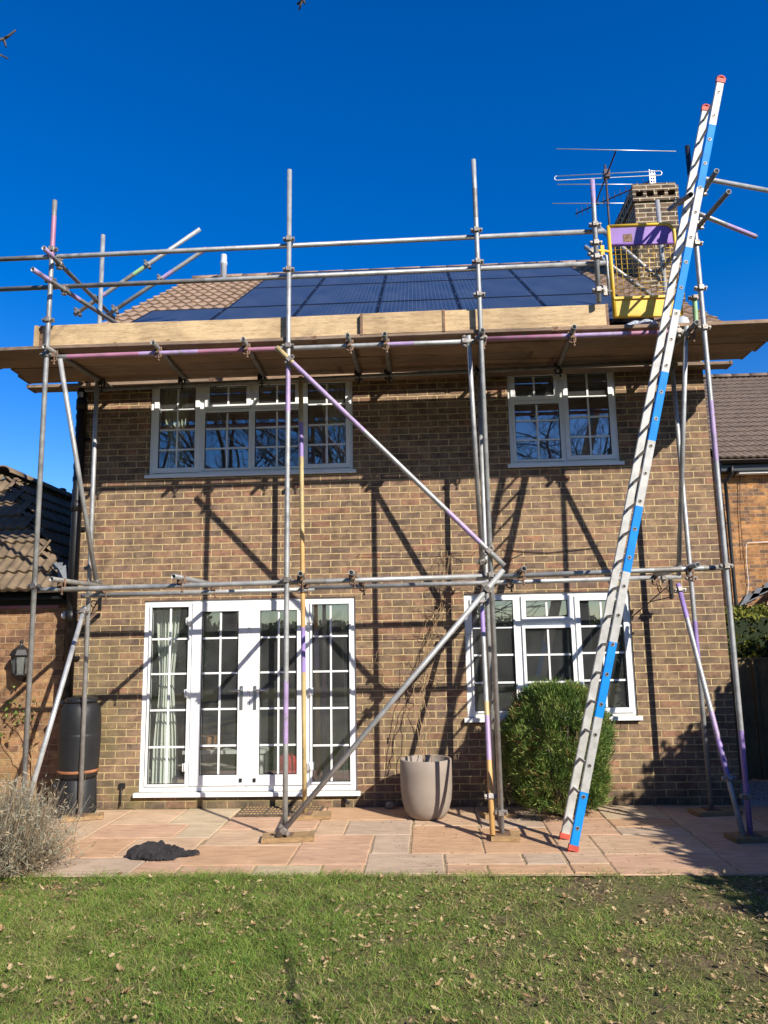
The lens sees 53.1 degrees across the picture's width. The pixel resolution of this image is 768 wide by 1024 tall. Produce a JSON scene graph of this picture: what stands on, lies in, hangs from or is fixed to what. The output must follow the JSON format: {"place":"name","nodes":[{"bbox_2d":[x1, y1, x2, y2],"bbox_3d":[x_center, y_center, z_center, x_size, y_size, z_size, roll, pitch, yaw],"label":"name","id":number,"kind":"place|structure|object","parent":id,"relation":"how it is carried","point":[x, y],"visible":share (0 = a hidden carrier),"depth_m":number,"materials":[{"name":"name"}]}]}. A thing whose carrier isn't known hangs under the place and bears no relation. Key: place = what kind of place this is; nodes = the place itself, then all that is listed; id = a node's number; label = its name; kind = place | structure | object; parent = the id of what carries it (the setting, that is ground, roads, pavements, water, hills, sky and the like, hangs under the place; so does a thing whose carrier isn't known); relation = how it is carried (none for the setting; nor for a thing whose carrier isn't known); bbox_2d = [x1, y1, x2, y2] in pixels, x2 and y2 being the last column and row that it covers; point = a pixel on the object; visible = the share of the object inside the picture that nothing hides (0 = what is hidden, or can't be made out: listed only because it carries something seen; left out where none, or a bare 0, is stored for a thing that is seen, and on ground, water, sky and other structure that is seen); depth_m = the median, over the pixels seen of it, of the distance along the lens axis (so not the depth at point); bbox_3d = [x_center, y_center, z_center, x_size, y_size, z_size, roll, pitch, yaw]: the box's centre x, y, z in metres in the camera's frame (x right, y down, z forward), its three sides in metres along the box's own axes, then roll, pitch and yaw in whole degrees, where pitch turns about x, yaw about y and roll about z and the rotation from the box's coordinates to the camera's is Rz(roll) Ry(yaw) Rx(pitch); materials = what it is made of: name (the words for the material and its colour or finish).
{"place":"outdoors","nodes":[
{"label":"outdoors","id":0,"kind":"place"},
{"bbox_2d":[0,862,767,1023],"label":"lawn","id":1,"kind":"structure","parent":0,"point":[659,896],"depth_m":4.30,"materials":[{"name":"plant"}]},
{"bbox_2d":[0,0,304,58],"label":"oak tree","id":2,"kind":"object","parent":1,"relation":"on","point":[299,3],"visible":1,"depth_m":4.54,"materials":[{"name":"plant"}]},
{"bbox_2d":[0,869,767,1023],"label":"fallen leaves","id":3,"kind":"object","parent":1,"relation":"on","point":[323,958],"visible":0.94,"depth_m":4.32,"materials":[{"name":"brown plant"}]},
{"bbox_2d":[0,0,767,492],"label":"sky","id":4,"kind":"structure","parent":0,"point":[148,124],"materials":[{"name":"blue"}]},
{"bbox_2d":[3,805,767,878],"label":"patio","id":5,"kind":"structure","parent":0,"point":[347,837],"depth_m":6.60,"materials":[{"name":"pink stone"}]},
{"bbox_2d":[0,772,123,879],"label":"lavender bush","id":6,"kind":"object","parent":5,"relation":"on","point":[26,845],"visible":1,"depth_m":5.99,"materials":[{"name":"grey plant"}]},
{"bbox_2d":[51,696,100,818],"bbox_3d":[-3.249,2.551,8.066,0.514,1.203,0.468,-1,-10,3],"label":"water butt","id":7,"kind":"object","parent":5,"relation":"on","point":[69,732],"visible":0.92,"depth_m":7.94,"materials":[{"name":"plastic"}]},
{"bbox_2d":[60,812,103,821],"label":"sole board","id":8,"kind":"object","parent":5,"relation":"on","point":[91,816],"visible":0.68,"depth_m":7.74,"materials":[{"name":"brown wood"}]},
{"bbox_2d":[126,840,199,860],"bbox_3d":[-1.819,2.786,6.354,0.595,0.108,0.305,-1,-10,3],"label":"cloth","id":9,"kind":"object","parent":5,"relation":"on","point":[157,851],"visible":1,"depth_m":6.32,"materials":[{"name":"grey fabric"}]},
{"bbox_2d":[235,806,323,816],"bbox_3d":[-1.068,3.092,7.959,0.852,0.020,0.458,-1,-10,3],"label":"door mat","id":10,"kind":"object","parent":5,"relation":"on","point":[260,811],"depth_m":7.93,"materials":[{"name":"brown"}]},
{"bbox_2d":[261,831,314,842],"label":"sole board","id":11,"kind":"object","parent":5,"relation":"on","point":[300,836],"visible":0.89,"depth_m":6.73,"materials":[{"name":"brown wood"}]},
{"bbox_2d":[296,811,331,819],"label":"sole board","id":12,"kind":"object","parent":5,"relation":"on","point":[320,815],"visible":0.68,"depth_m":7.56,"materials":[{"name":"brown wood"}]},
{"bbox_2d":[0,809,746,906],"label":"litter","id":13,"kind":"object","parent":5,"relation":"on","point":[57,892],"visible":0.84,"depth_m":5.66,"materials":[{"name":"plant"}]},
{"bbox_2d":[0,145,767,837],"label":"scaffolding","id":14,"kind":"object","parent":5,"relation":"on","point":[488,579],"visible":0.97,"depth_m":7.68,"materials":[{"name":"silver metal"}]},
{"bbox_2d":[26,378,215,392],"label":"scaffold board","id":15,"kind":"object","parent":14,"relation":"on","point":[73,387],"visible":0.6,"depth_m":8.88,"materials":[{"name":"brown wood"}]},
{"bbox_2d":[0,336,314,360],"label":"scaffold board","id":16,"kind":"object","parent":14,"relation":"on","point":[21,353],"visible":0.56,"depth_m":7.77,"materials":[{"name":"brown wood"}]},
{"bbox_2d":[33,325,83,382],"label":"toe board","id":17,"kind":"object","parent":16,"relation":"on","point":[36,335],"visible":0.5,"depth_m":7.82,"materials":[{"name":"brown wood"}]},
{"bbox_2d":[39,314,359,345],"bbox_3d":[-1.771,-1.835,7.783,3.483,0.232,0.045,-1,-10,3],"label":"toe board","id":18,"kind":"object","parent":16,"relation":"on","point":[305,326],"visible":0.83,"depth_m":7.77,"materials":[{"name":"brown wood"}]},
{"bbox_2d":[0,348,357,368],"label":"scaffold board","id":19,"kind":"object","parent":14,"relation":"on","point":[39,363],"visible":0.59,"depth_m":8.10,"materials":[{"name":"brown wood"}]},
{"bbox_2d":[18,366,340,383],"bbox_3d":[-2.276,-1.548,8.589,3.583,0.046,0.245,-1,-10,3],"label":"scaffold board","id":20,"kind":"object","parent":14,"relation":"on","point":[242,372],"visible":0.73,"depth_m":8.58,"materials":[{"name":"brown wood"}]},
{"bbox_2d":[11,356,383,376],"bbox_3d":[-2.019,-1.593,8.336,4.023,0.049,0.243,-1,-10,3],"label":"scaffold board","id":21,"kind":"object","parent":14,"relation":"on","point":[277,363],"visible":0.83,"depth_m":8.32,"materials":[{"name":"brown wood"}]},
{"bbox_2d":[212,372,460,385],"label":"scaffold board","id":22,"kind":"object","parent":14,"relation":"on","point":[458,376],"visible":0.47,"depth_m":8.80,"materials":[{"name":"brown wood"}]},
{"bbox_2d":[314,326,554,344],"bbox_3d":[0.495,-1.744,7.726,2.377,0.048,0.271,-1,-10,3],"label":"scaffold board","id":23,"kind":"object","parent":14,"relation":"on","point":[396,337],"visible":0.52,"depth_m":7.63,"materials":[{"name":"brown wood"}]},
{"bbox_2d":[360,309,444,334],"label":"toe board","id":24,"kind":"object","parent":23,"relation":"on","point":[404,322],"visible":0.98,"depth_m":7.63,"materials":[{"name":"brown wood"}]},
{"bbox_2d":[445,304,608,330],"bbox_3d":[1.264,-1.916,7.639,1.903,0.228,0.045,-1,-10,3],"label":"toe board","id":25,"kind":"object","parent":23,"relation":"on","point":[555,316],"visible":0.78,"depth_m":7.61,"materials":[{"name":"brown wood"}]},
{"bbox_2d":[339,358,551,373],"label":"scaffold board","id":26,"kind":"object","parent":14,"relation":"on","point":[500,363],"visible":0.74,"depth_m":8.44,"materials":[{"name":"brown wood"}]},
{"bbox_2d":[383,351,530,364],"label":"scaffold board","id":27,"kind":"object","parent":14,"relation":"on","point":[399,359],"visible":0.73,"depth_m":8.20,"materials":[{"name":"brown wood"}]},
{"bbox_2d":[356,340,565,356],"bbox_3d":[0.802,-1.708,7.964,2.167,0.048,0.243,-1,-10,3],"label":"scaffold board","id":28,"kind":"object","parent":14,"relation":"on","point":[493,347],"visible":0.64,"depth_m":7.95,"materials":[{"name":"brown wood"}]},
{"bbox_2d":[461,360,732,377],"bbox_3d":[2.378,-1.611,8.688,2.993,0.048,0.172,-1,-10,3],"label":"scaffold board","id":29,"kind":"object","parent":14,"relation":"on","point":[724,365],"visible":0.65,"depth_m":8.67,"materials":[{"name":"brown wood"}]},
{"bbox_2d":[598,222,682,318],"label":"safety gate","id":30,"kind":"structure","parent":14,"relation":"attached to","point":[647,234],"depth_m":7.71,"materials":[{"name":"metal"}]},
{"bbox_2d":[528,342,765,358],"bbox_3d":[2.747,-1.719,8.111,2.397,0.051,0.243,-1,-10,3],"label":"scaffold board","id":31,"kind":"object","parent":14,"relation":"on","point":[692,348],"visible":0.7,"depth_m":8.10,"materials":[{"name":"brown wood"}]},
{"bbox_2d":[549,351,751,364],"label":"scaffold board","id":32,"kind":"object","parent":14,"relation":"on","point":[741,355],"visible":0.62,"depth_m":8.31,"materials":[{"name":"brown wood"}]},
{"bbox_2d":[551,319,767,340],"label":"scaffold board","id":33,"kind":"object","parent":14,"relation":"on","point":[738,327],"visible":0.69,"depth_m":7.53,"materials":[{"name":"brown wood"}]},
{"bbox_2d":[568,333,767,348],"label":"scaffold board","id":34,"kind":"object","parent":14,"relation":"on","point":[712,339],"visible":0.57,"depth_m":7.86,"materials":[{"name":"brown wood"}]},
{"bbox_2d":[625,316,689,324],"bbox_3d":[2.784,-1.885,7.909,0.741,0.220,0.239,-1,-10,3],"label":"crumpled sheet","id":35,"kind":"object","parent":34,"relation":"on","point":[683,319],"visible":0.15,"depth_m":7.83,"materials":[{"name":"white plastic"}]},
{"bbox_2d":[385,801,394,808],"bbox_3d":[0.065,3.061,8.032,0.107,0.070,0.087,-1,-10,3],"label":"stone","id":36,"kind":"object","parent":5,"relation":"on","point":[389,804],"visible":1,"depth_m":8.00,"materials":[{"name":"grey stone"}]},
{"bbox_2d":[400,755,451,820],"bbox_3d":[0.422,2.741,7.649,0.516,0.560,0.516,-1,-10,3],"label":"plant pot","id":37,"kind":"object","parent":5,"relation":"on","point":[426,789],"visible":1,"depth_m":7.45,"materials":[{"name":"ceramic"}]},
{"bbox_2d":[376,542,480,761],"bbox_3d":[0.506,1.419,8.098,1.245,2.300,0.469,-1,-10,3],"label":"climbing plant","id":38,"kind":"object","parent":37,"relation":"in","point":[434,625],"visible":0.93,"depth_m":8.28,"materials":[{"name":"brown plant"}]},
{"bbox_2d":[480,809,516,818],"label":"sole board","id":39,"kind":"object","parent":5,"relation":"on","point":[485,814],"visible":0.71,"depth_m":7.50,"materials":[{"name":"brown wood"}]},
{"bbox_2d":[491,831,520,841],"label":"sole board","id":40,"kind":"object","parent":5,"relation":"on","point":[514,836],"visible":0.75,"depth_m":6.62,"materials":[{"name":"brown wood"}]},
{"bbox_2d":[491,678,625,816],"bbox_3d":[1.745,2.326,7.641,1.413,1.336,1.098,-1,-10,3],"label":"conifer bush","id":41,"kind":"object","parent":5,"relation":"on","point":[529,701],"visible":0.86,"depth_m":7.42,"materials":[{"name":"green plant"}]},
{"bbox_2d":[558,75,725,851],"bbox_3d":[2.390,-0.655,7.006,1.903,7.035,0.433,-1,-10,3],"label":"ladder","id":42,"kind":"object","parent":5,"relation":"on","point":[667,348],"visible":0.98,"depth_m":6.93,"materials":[{"name":"metal"}]},
{"bbox_2d":[687,806,742,816],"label":"sole board","id":43,"kind":"object","parent":5,"relation":"on","point":[701,812],"visible":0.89,"depth_m":7.45,"materials":[{"name":"brown wood"}]},
{"bbox_2d":[724,831,767,842],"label":"sole board","id":44,"kind":"object","parent":5,"relation":"on","point":[736,837],"visible":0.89,"depth_m":6.46,"materials":[{"name":"brown wood"}]},
{"bbox_2d":[38,804,742,809],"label":"ground","id":45,"kind":"structure","parent":0,"point":[333,807],"depth_m":8.32,"materials":[{"name":"brown stone"}]},
{"bbox_2d":[0,685,39,808],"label":"climbing rose","id":46,"kind":"object","parent":45,"relation":"on","point":[6,714],"visible":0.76,"depth_m":8.54,"materials":[{"name":"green plant"}]},
{"bbox_2d":[0,465,71,806],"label":"garage","id":47,"kind":"structure","parent":45,"relation":"on","point":[18,491],"depth_m":8.77,"materials":[{"name":"brick"}]},
{"bbox_2d":[9,640,27,682],"bbox_3d":[-4.071,1.672,8.611,0.204,0.475,0.236,-1,-10,3],"label":"wall lantern","id":48,"kind":"object","parent":47,"relation":"attached to","point":[19,657],"depth_m":8.55,"materials":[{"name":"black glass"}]},
{"bbox_2d":[56,182,741,808],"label":"brick house","id":49,"kind":"structure","parent":45,"relation":"on","point":[560,452],"depth_m":8.60,"materials":[{"name":"brick"}]},
{"bbox_2d":[150,608,180,782],"bbox_3d":[-2.452,2.024,8.651,0.300,2.090,0.080,-1,-10,3],"label":"curtain","id":50,"kind":"object","parent":49,"relation":"hanging from","point":[158,763],"visible":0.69,"depth_m":8.62,"materials":[{"name":"white fabric"}]},
{"bbox_2d":[164,389,188,467],"bbox_3d":[-2.485,-0.978,9.160,0.300,1.100,0.080,-1,-10,3],"label":"curtain","id":51,"kind":"object","parent":49,"relation":"hanging from","point":[170,402],"visible":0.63,"depth_m":9.17,"materials":[{"name":"grey fabric"}]},
{"bbox_2d":[130,308,225,322],"bbox_3d":[-2.609,-2.309,9.383,1.013,0.046,1.815,-1,24,3],"label":"solar panel","id":52,"kind":"object","parent":49,"relation":"attached to","point":[181,315],"visible":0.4,"depth_m":9.79,"materials":[{"name":"blue glass"}]},
{"bbox_2d":[182,746,271,779],"bbox_3d":[-1.924,3.083,9.490,1.000,0.335,0.500,-1,-10,3],"label":"coffee table","id":53,"kind":"object","parent":49,"relation":"in","point":[233,750],"visible":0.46,"depth_m":9.31,"materials":[{"name":"white paint"}]},
{"bbox_2d":[201,735,217,749],"bbox_3d":[-2.200,2.842,9.495,0.300,0.150,0.295,-1,-10,3],"label":"basket","id":54,"kind":"object","parent":53,"relation":"on","point":[209,739],"visible":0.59,"depth_m":9.39,"materials":[{"name":"wicker"}]},
{"bbox_2d":[133,597,360,797],"bbox_3d":[-1.481,2.001,8.402,2.437,2.092,0.160,-1,-10,3],"label":"french door","id":55,"kind":"structure","parent":49,"relation":"in","point":[248,777],"depth_m":8.38,"materials":[{"name":"white plastic"}]},
{"bbox_2d":[144,381,355,478],"bbox_3d":[-1.539,-0.989,8.924,2.438,1.185,0.132,-1,-10,3],"label":"window","id":56,"kind":"structure","parent":49,"relation":"in","point":[203,406],"depth_m":8.90,"materials":[{"name":"white plastic"}]},
{"bbox_2d":[211,305,301,319],"bbox_3d":[-1.599,-2.335,9.335,1.013,0.046,1.815,-1,24,3],"label":"solar panel","id":57,"kind":"object","parent":49,"relation":"attached to","point":[229,313],"visible":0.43,"depth_m":9.73,"materials":[{"name":"blue glass"}]},
{"bbox_2d":[227,285,317,307],"bbox_3d":[-1.539,-3.080,11.006,1.013,0.046,1.815,-1,24,3],"label":"solar panel","id":58,"kind":"object","parent":49,"relation":"attached to","point":[272,296],"visible":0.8,"depth_m":10.93,"materials":[{"name":"blue glass"}]},
{"bbox_2d":[279,753,296,773],"bbox_3d":[-1.122,2.976,8.929,0.230,0.330,0.224,-1,-10,3],"label":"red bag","id":59,"kind":"object","parent":49,"relation":"in","point":[292,764],"visible":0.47,"depth_m":8.86,"materials":[{"name":"fabric"}]},
{"bbox_2d":[254,271,329,287],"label":"solar panel","id":60,"kind":"object","parent":49,"relation":"attached to","point":[294,282],"visible":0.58,"depth_m":12.34,"materials":[{"name":"blue glass"}]},
{"bbox_2d":[325,456,333,462],"bbox_3d":[-0.645,-0.558,9.075,0.110,0.200,0.110,-1,-10,3],"label":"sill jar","id":61,"kind":"object","parent":49,"relation":"on","point":[330,459],"visible":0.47,"depth_m":9.04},
{"bbox_2d":[319,384,345,462],"bbox_3d":[-0.572,-1.014,9.149,0.402,1.100,0.080,-1,-10,3],"label":"curtain","id":62,"kind":"object","parent":49,"relation":"hanging from","point":[336,392],"visible":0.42,"depth_m":9.17,"materials":[{"name":"grey fabric"}]},
{"bbox_2d":[294,302,378,316],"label":"solar panel","id":63,"kind":"object","parent":49,"relation":"attached to","point":[335,309],"visible":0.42,"depth_m":9.71,"materials":[{"name":"blue glass"}]},
{"bbox_2d":[303,283,383,304],"bbox_3d":[-0.528,-3.106,10.958,1.013,0.046,1.815,-1,24,3],"label":"solar panel","id":64,"kind":"object","parent":49,"relation":"attached to","point":[345,293],"visible":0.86,"depth_m":10.88,"materials":[{"name":"blue glass"}]},
{"bbox_2d":[341,604,349,780],"bbox_3d":[-0.406,1.985,8.633,0.130,2.090,0.080,-1,-10,3],"label":"curtain","id":65,"kind":"object","parent":49,"relation":"hanging from","point":[345,653],"visible":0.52,"depth_m":8.66,"materials":[{"name":"grey fabric"}]},
{"bbox_2d":[319,269,386,284],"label":"solar panel","id":66,"kind":"object","parent":49,"relation":"attached to","point":[353,280],"visible":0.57,"depth_m":12.29,"materials":[{"name":"blue glass"}]},
{"bbox_2d":[358,634,466,637],"bbox_3d":[0.354,1.349,8.378,1.275,0.026,0.034,-1,-10,3],"label":"training wire","id":67,"kind":"object","parent":49,"relation":"attached to","point":[417,636],"visible":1,"depth_m":8.36,"materials":[{"name":"black metal"}]},
{"bbox_2d":[358,683,471,686],"bbox_3d":[0.351,1.865,8.291,1.262,0.027,0.034,-1,-10,3],"label":"training wire","id":68,"kind":"object","parent":49,"relation":"attached to","point":[400,686],"visible":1,"depth_m":8.29,"materials":[{"name":"black metal"}]},
{"bbox_2d":[384,266,449,282],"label":"solar panel","id":69,"kind":"object","parent":49,"relation":"attached to","point":[417,277],"visible":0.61,"depth_m":12.24,"materials":[{"name":"blue glass"}]},
{"bbox_2d":[380,280,456,301],"bbox_3d":[0.482,-3.132,10.910,1.013,0.046,1.815,-1,24,3],"label":"solar panel","id":70,"kind":"object","parent":49,"relation":"attached to","point":[416,290],"visible":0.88,"depth_m":10.84,"materials":[{"name":"blue glass"}]},
{"bbox_2d":[377,299,459,312],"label":"solar panel","id":71,"kind":"object","parent":49,"relation":"attached to","point":[415,305],"visible":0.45,"depth_m":9.67,"materials":[{"name":"blue glass"}]},
{"bbox_2d":[446,264,515,280],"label":"solar panel","id":72,"kind":"object","parent":49,"relation":"attached to","point":[484,274],"visible":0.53,"depth_m":12.19,"materials":[{"name":"blue glass"}]},
{"bbox_2d":[451,277,534,298],"bbox_3d":[1.493,-3.158,10.862,1.013,0.046,1.815,-1,24,3],"label":"solar panel","id":73,"kind":"object","parent":49,"relation":"attached to","point":[500,287],"visible":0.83,"depth_m":10.80,"materials":[{"name":"blue glass"}]},
{"bbox_2d":[457,296,544,309],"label":"solar panel","id":74,"kind":"object","parent":49,"relation":"attached to","point":[502,302],"visible":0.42,"depth_m":9.61,"materials":[{"name":"blue glass"}]},
{"bbox_2d":[505,261,583,277],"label":"solar panel","id":75,"kind":"object","parent":49,"relation":"attached to","point":[563,271],"visible":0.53,"depth_m":12.15,"materials":[{"name":"blue glass"}]},
{"bbox_2d":[502,545,597,563],"bbox_3d":[1.830,0.469,8.456,1.056,0.184,0.007,-1,-10,3],"label":"cable","id":76,"kind":"object","parent":49,"relation":"attached to","point":[546,552],"visible":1,"depth_m":8.46,"materials":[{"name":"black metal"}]},
{"bbox_2d":[463,591,642,721],"bbox_3d":[1.782,1.554,8.312,1.868,1.360,0.151,-1,-10,3],"label":"window","id":77,"kind":"structure","parent":49,"relation":"in","point":[521,622],"depth_m":8.33,"materials":[{"name":"white plastic"}]},
{"bbox_2d":[518,275,602,295],"bbox_3d":[2.503,-3.184,10.814,1.013,0.046,1.815,-1,24,3],"label":"solar panel","id":78,"kind":"object","parent":49,"relation":"attached to","point":[562,285],"visible":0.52,"depth_m":10.81,"materials":[{"name":"blue glass"}]},
{"bbox_2d":[507,372,624,467],"bbox_3d":[2.030,-1.084,8.756,1.290,1.180,0.132,-1,-10,3],"label":"window","id":79,"kind":"structure","parent":49,"relation":"in","point":[560,396],"depth_m":8.73,"materials":[{"name":"white plastic"}]},
{"bbox_2d":[536,293,653,322],"bbox_3d":[2.443,-2.439,9.143,1.013,0.046,1.815,-1,24,3],"label":"solar panel","id":80,"kind":"object","parent":49,"relation":"attached to","point":[567,300],"visible":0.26,"depth_m":9.49,"materials":[{"name":"blue glass"}]},
{"bbox_2d":[552,148,675,257],"bbox_3d":[3.952,-5.046,13.226,2.137,1.858,1.580,-1,-10,3],"label":"tv aerial","id":81,"kind":"object","parent":49,"relation":"attached to","point":[606,173],"visible":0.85,"depth_m":13.20,"materials":[{"name":"metal"}]},
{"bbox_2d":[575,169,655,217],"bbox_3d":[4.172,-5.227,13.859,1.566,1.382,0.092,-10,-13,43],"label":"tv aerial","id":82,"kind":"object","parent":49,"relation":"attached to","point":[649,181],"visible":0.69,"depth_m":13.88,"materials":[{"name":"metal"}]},
{"bbox_2d":[703,372,767,617],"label":"neighbour house","id":83,"kind":"structure","parent":45,"relation":"on","point":[740,400],"depth_m":15.93,"materials":[{"name":"brick"}]},
{"bbox_2d":[740,779,767,806],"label":"gravel path","id":84,"kind":"structure","parent":0,"point":[755,802],"depth_m":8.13,"materials":[{"name":"grey gravel"}]},
{"bbox_2d":[724,602,767,660],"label":"hedge","id":85,"kind":"object","parent":84,"relation":"on","point":[751,633],"visible":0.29,"depth_m":9.63,"materials":[{"name":"green plant"}]},
{"bbox_2d":[729,657,767,779],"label":"garden fence","id":86,"kind":"object","parent":84,"relation":"on","point":[753,677],"visible":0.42,"depth_m":9.31,"materials":[{"name":"brown wood"}]}
]}

